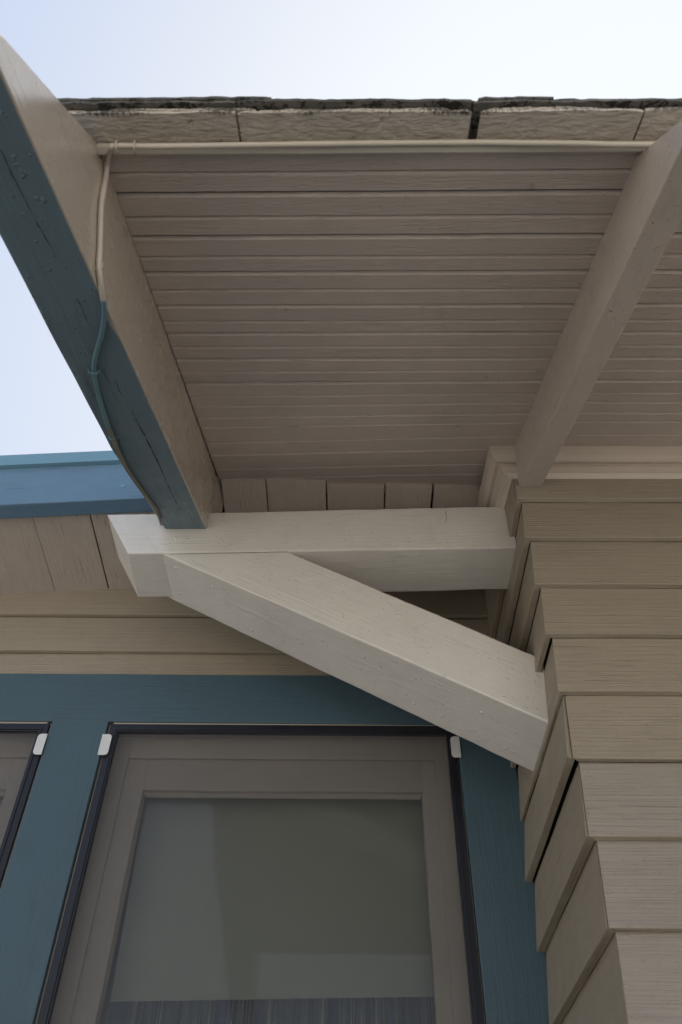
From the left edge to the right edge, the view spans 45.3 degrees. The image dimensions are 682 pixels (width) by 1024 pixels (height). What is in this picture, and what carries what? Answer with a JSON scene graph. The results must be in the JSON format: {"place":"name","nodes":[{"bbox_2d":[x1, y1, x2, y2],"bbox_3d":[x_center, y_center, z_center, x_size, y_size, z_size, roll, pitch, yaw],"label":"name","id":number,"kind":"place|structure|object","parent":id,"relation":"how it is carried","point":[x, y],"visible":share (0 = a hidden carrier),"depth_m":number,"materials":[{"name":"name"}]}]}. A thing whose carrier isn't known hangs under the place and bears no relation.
{"place":"outdoors","nodes":[
{"label":"outdoors","id":0,"kind":"place"},
{"bbox_2d":[0,0,681,454],"label":"sky","id":1,"kind":"structure","parent":0,"point":[473,50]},
{"label":"ground","id":2,"kind":"structure","parent":0,"visible":0},
{"bbox_2d":[0,34,681,1023],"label":"house","id":3,"kind":"structure","parent":2,"relation":"on","point":[396,430],"depth_m":1.51,"materials":[{"name":"paint"}]},
{"bbox_2d":[0,723,50,887],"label":"window screen","id":4,"kind":"object","parent":3,"relation":"attached to","point":[41,731],"depth_m":1.77,"materials":[{"name":"grey fabric"}]},
{"bbox_2d":[0,722,51,889],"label":"window","id":5,"kind":"structure","parent":3,"relation":"in","point":[2,737],"depth_m":1.84,"materials":[{"name":"paint"}]},
{"bbox_2d":[36,724,484,1023],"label":"window screen","id":6,"kind":"object","parent":3,"relation":"attached to","point":[107,746],"depth_m":1.60,"materials":[{"name":"grey fabric"}]},
{"bbox_2d":[35,723,485,1023],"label":"window","id":7,"kind":"structure","parent":3,"relation":"in","point":[337,743],"depth_m":1.80,"materials":[{"name":"paint"}]},
{"bbox_2d":[100,814,435,1023],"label":"curtain","id":8,"kind":"object","parent":3,"relation":"hanging from","point":[302,1015],"depth_m":1.65,"materials":[{"name":"fabric"}]},
{"bbox_2d":[110,798,433,1001],"bbox_3d":[-0.128,0.784,1.764,0.672,0.503,0.040,0,-47,1],"label":"roller blind","id":9,"kind":"object","parent":3,"relation":"attached to","point":[344,861],"visible":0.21,"depth_m":1.70,"materials":[{"name":"fabric"}]},
{"bbox_2d":[88,139,654,525],"bbox_3d":[1.056,-0.177,1.356,2.931,0.361,0.910,0,-47,1],"label":"cable","id":10,"kind":"object","parent":3,"relation":"attached to","point":[116,145],"visible":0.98,"depth_m":1.01,"materials":[{"name":"beige paint"}]}
]}

